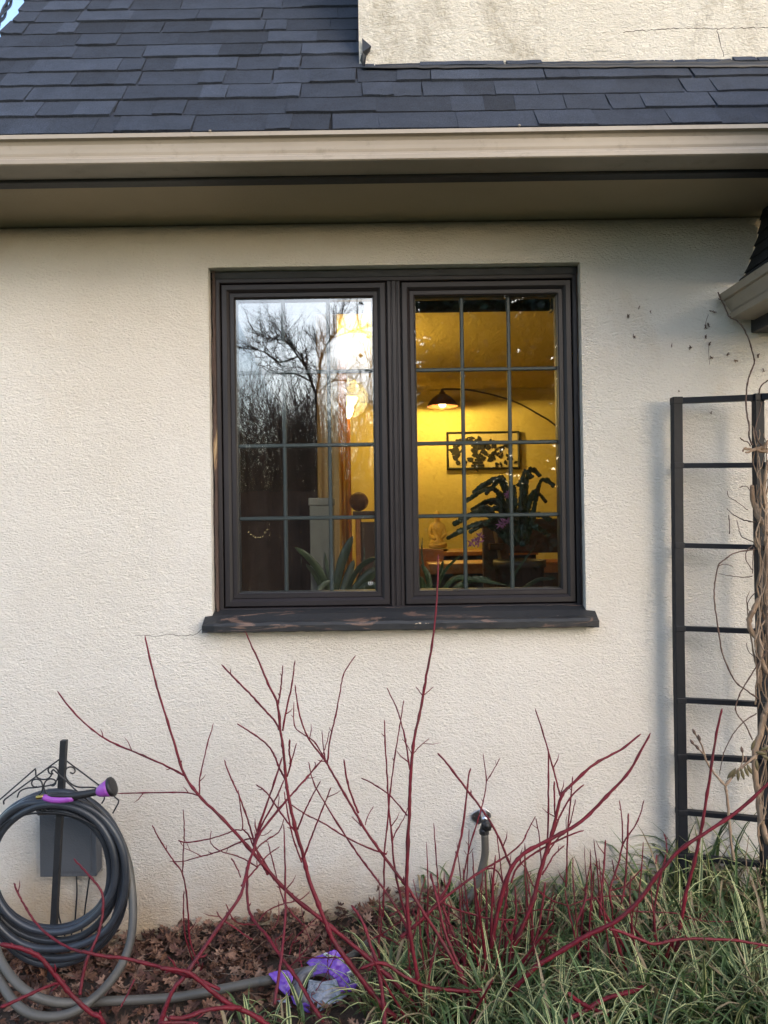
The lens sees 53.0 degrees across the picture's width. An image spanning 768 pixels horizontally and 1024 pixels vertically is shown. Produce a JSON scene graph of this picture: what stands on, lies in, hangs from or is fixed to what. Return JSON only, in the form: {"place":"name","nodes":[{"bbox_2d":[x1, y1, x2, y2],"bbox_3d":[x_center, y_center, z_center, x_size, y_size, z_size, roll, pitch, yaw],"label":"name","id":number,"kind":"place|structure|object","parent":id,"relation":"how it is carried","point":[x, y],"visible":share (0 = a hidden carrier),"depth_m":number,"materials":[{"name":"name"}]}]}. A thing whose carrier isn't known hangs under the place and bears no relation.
{"place":"outdoors","nodes":[
{"label":"outdoors","id":0,"kind":"place"},
{"bbox_2d":[0,0,12,26],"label":"power cable","id":1,"kind":"object","parent":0,"point":[6,7],"visible":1,"depth_m":4.34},
{"bbox_2d":[0,0,23,36],"label":"sky","id":2,"kind":"structure","parent":0,"point":[12,12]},
{"bbox_2d":[0,879,765,1023],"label":"ground","id":3,"kind":"structure","parent":0,"point":[337,1011],"depth_m":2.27,"materials":[{"name":"brown plant"}]},
{"bbox_2d":[0,739,119,986],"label":"hose stand","id":4,"kind":"object","parent":3,"relation":"on","point":[62,779],"visible":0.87,"depth_m":2.38,"materials":[{"name":"metal"}]},
{"bbox_2d":[0,788,128,967],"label":"garden hose","id":5,"kind":"object","parent":4,"relation":"on","point":[15,927],"visible":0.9,"depth_m":2.34,"materials":[{"name":"rubber"}]},
{"bbox_2d":[36,777,117,802],"bbox_3d":[-0.922,0.835,2.308,0.242,0.075,0.058,-1,-1,0],"label":"spray nozzle","id":6,"kind":"object","parent":5,"relation":"on","point":[108,787],"visible":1,"depth_m":2.30,"materials":[{"name":"purple plastic"}]},
{"bbox_2d":[0,758,322,1023],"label":"dogwood shrub","id":7,"kind":"object","parent":3,"relation":"on","point":[205,984],"visible":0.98,"depth_m":1.68,"materials":[{"name":"red plant"}]},
{"bbox_2d":[152,810,324,1022],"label":"dogwood shrub","id":8,"kind":"object","parent":3,"relation":"on","point":[290,969],"visible":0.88,"depth_m":2.11,"materials":[{"name":"red plant"}]},
{"bbox_2d":[0,835,488,1021],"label":"grey hose","id":9,"kind":"object","parent":3,"relation":"on","point":[96,998],"visible":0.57,"depth_m":2.17,"materials":[{"name":"grey rubber"}]},
{"bbox_2d":[57,555,492,1023],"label":"dogwood shrub","id":10,"kind":"object","parent":3,"relation":"on","point":[330,928],"visible":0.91,"depth_m":2.06,"materials":[{"name":"red plant"}]},
{"bbox_2d":[269,950,358,1012],"bbox_3d":[-0.196,1.300,2.128,0.259,0.122,0.116,-1,-1,0],"label":"purple bag","id":11,"kind":"object","parent":3,"relation":"on","point":[284,987],"visible":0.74,"depth_m":2.14,"materials":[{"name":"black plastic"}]},
{"bbox_2d":[291,965,338,1007],"bbox_3d":[-0.184,1.330,2.146,0.148,0.108,0.095,-1,-1,0],"label":"new hose","id":12,"kind":"object","parent":11,"relation":"in","point":[302,974],"visible":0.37,"depth_m":2.15,"materials":[{"name":"plastic"}]},
{"bbox_2d":[0,0,767,957],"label":"house","id":13,"kind":"structure","parent":3,"relation":"on","point":[180,180],"depth_m":2.60,"materials":[{"name":"paint"}]},
{"bbox_2d":[40,815,101,935],"bbox_3d":[-1.034,1.223,2.553,0.185,0.494,0.071,-1,-1,0],"label":"utility box","id":14,"kind":"object","parent":13,"relation":"attached to","point":[81,845],"visible":0.48,"depth_m":2.52,"materials":[{"name":"grey metal"}]},
{"bbox_2d":[238,315,317,590],"bbox_3d":[-0.451,-0.219,3.101,0.368,1.474,0.029,-1,-1,0],"label":"curtain","id":15,"kind":"object","parent":13,"relation":"hanging from","point":[262,542],"visible":0.59,"depth_m":3.10,"materials":[{"name":"fabric"}]},
{"bbox_2d":[308,498,334,589],"bbox_3d":[-0.233,0.638,3.005,0.096,1.384,0.108,-1,-1,0],"label":"pedestal","id":16,"kind":"object","parent":13,"relation":"on","point":[319,539],"visible":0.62,"depth_m":2.96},
{"bbox_2d":[316,314,339,589],"bbox_3d":[-0.229,-0.223,3.161,0.086,1.498,0.022,-1,-1,0],"label":"curtain","id":17,"kind":"object","parent":13,"relation":"hanging from","point":[322,427],"visible":0.37,"depth_m":3.16,"materials":[{"name":"beige fabric"}]},
{"bbox_2d":[295,536,375,589],"bbox_3d":[-0.167,0.435,2.956,0.326,0.686,0.194,-1,-1,0],"label":"strap leaf plant","id":18,"kind":"object","parent":13,"relation":"on","point":[363,579],"visible":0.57,"depth_m":2.93,"materials":[{"name":"green plant"}]},
{"bbox_2d":[337,346,348,585],"bbox_3d":[-0.193,-0.087,3.599,0.051,1.371,0.055,-1,-1,0],"label":"curtain","id":19,"kind":"object","parent":13,"relation":"hanging from","point":[343,451],"visible":0.49,"depth_m":3.59,"materials":[{"name":"fabric"}]},
{"bbox_2d":[347,396,357,584],"bbox_3d":[-0.169,0.374,3.947,0.280,1.925,0.280,-1,-1,0],"label":"torchiere lamp","id":20,"kind":"object","parent":13,"relation":"on","point":[351,401],"visible":0.35,"depth_m":3.94,"materials":[{"name":"black"}]},
{"bbox_2d":[353,511,374,582],"bbox_3d":[-0.051,0.664,3.559,0.160,1.336,0.210,-1,-1,0],"label":"pedestal","id":21,"kind":"object","parent":13,"relation":"on","point":[365,534],"visible":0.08,"depth_m":3.49,"materials":[{"name":"brown wood"}]},
{"bbox_2d":[349,492,367,510],"bbox_3d":[-0.116,-0.048,3.551,0.088,0.088,0.089,-1,-1,0],"label":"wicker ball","id":22,"kind":"object","parent":21,"relation":"on","point":[358,501],"visible":1,"depth_m":3.52,"materials":[{"name":"brown wicker"}]},
{"bbox_2d":[238,298,552,317],"bbox_3d":[0.041,-0.753,2.827,1.160,0.050,0.050,-1,-1,0],"label":"roller blind","id":23,"kind":"object","parent":13,"relation":"attached to","point":[315,308],"visible":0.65,"depth_m":2.81,"materials":[{"name":"fabric"}]},
{"bbox_2d":[202,266,599,632],"bbox_3d":[0.046,-0.221,2.720,1.317,1.231,0.355,-1,0,0],"label":"window","id":24,"kind":"structure","parent":13,"relation":"in","point":[397,602],"depth_m":2.65,"materials":[{"name":"plastic"}]},
{"bbox_2d":[419,548,443,584],"bbox_3d":[0.148,0.755,3.692,0.320,1.151,0.458,-1,-1,0],"label":"wooden chair","id":25,"kind":"object","parent":13,"relation":"on","point":[430,554],"visible":0.13,"depth_m":3.89,"materials":[{"name":"orange wood"}]},
{"bbox_2d":[419,548,537,579],"bbox_3d":[0.499,0.779,4.554,0.768,1.107,0.418,-1,-1,0],"label":"sideboard","id":26,"kind":"object","parent":13,"relation":"on","point":[453,554],"visible":0.02,"depth_m":4.38,"materials":[{"name":"paint"}]},
{"bbox_2d":[428,511,447,550],"bbox_3d":[0.312,0.110,4.489,0.122,0.232,0.122,-1,-1,0],"label":"seated statue","id":27,"kind":"object","parent":26,"relation":"on","point":[437,527],"visible":0.92,"depth_m":4.48,"materials":[{"name":"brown wood"}]},
{"bbox_2d":[471,809,491,835],"bbox_3d":[0.327,1.028,2.550,0.066,0.063,0.078,-1,-1,0],"label":"wall faucet","id":28,"kind":"object","parent":13,"relation":"attached to","point":[485,828],"depth_m":2.53,"materials":[{"name":"metal"}]},
{"bbox_2d":[446,431,519,471],"bbox_3d":[0.744,-0.453,5.782,0.548,0.304,0.040,-1,-1,0],"label":"picture frame","id":29,"kind":"object","parent":13,"relation":"attached to","point":[482,457],"visible":0.81,"depth_m":5.77,"materials":[{"name":"black paint"}]},
{"bbox_2d":[420,538,552,588],"bbox_3d":[0.382,0.433,2.976,0.538,0.674,0.194,-1,-1,0],"label":"spiky plant","id":30,"kind":"object","parent":13,"relation":"on","point":[478,579],"visible":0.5,"depth_m":2.95,"materials":[{"name":"green plant"}]},
{"bbox_2d":[427,388,554,425],"bbox_3d":[0.870,0.233,5.348,1.109,2.202,0.240,-1,-1,0],"label":"arc lamp","id":31,"kind":"object","parent":13,"relation":"on","point":[441,400],"visible":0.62,"depth_m":5.35,"materials":[{"name":"black metal"}]},
{"bbox_2d":[425,518,557,587],"bbox_3d":[0.843,0.676,3.767,1.250,1.288,0.495,-1,-1,0],"label":"trestle bench","id":32,"kind":"object","parent":13,"relation":"on","point":[494,546],"visible":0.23,"depth_m":3.70,"materials":[{"name":"brown wood"}]},
{"bbox_2d":[446,466,554,586],"bbox_3d":[0.475,0.290,3.152,0.438,0.960,0.247,-1,-1,0],"label":"trailing cactus","id":33,"kind":"object","parent":13,"relation":"on","point":[529,570],"visible":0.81,"depth_m":3.14,"materials":[{"name":"green plant"}]},
{"bbox_2d":[351,708,767,1023],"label":"dogwood shrub","id":34,"kind":"object","parent":3,"relation":"on","point":[441,898],"visible":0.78,"depth_m":2.15,"materials":[{"name":"red plant"}]},
{"bbox_2d":[527,708,767,1023],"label":"dogwood shrub","id":35,"kind":"object","parent":3,"relation":"on","point":[615,932],"visible":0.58,"depth_m":2.13,"materials":[{"name":"red plant"}]},
{"bbox_2d":[670,393,767,913],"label":"trellis","id":36,"kind":"object","parent":3,"relation":"on","point":[682,756],"visible":0.78,"depth_m":2.51,"materials":[{"name":"metal"}]},
{"bbox_2d":[627,292,767,927],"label":"climbing vine","id":37,"kind":"object","parent":36,"relation":"attached to","point":[762,664],"visible":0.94,"depth_m":2.39,"materials":[{"name":"brown plant"}]},
{"bbox_2d":[690,728,767,860],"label":"budding shrub","id":38,"kind":"object","parent":3,"relation":"on","point":[733,773],"visible":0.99,"depth_m":2.33,"materials":[{"name":"red plant"}]},
{"bbox_2d":[215,805,767,1023],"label":"grass","id":39,"kind":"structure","parent":0,"point":[742,971],"depth_m":2.07,"materials":[{"name":"green plant"}]}
]}

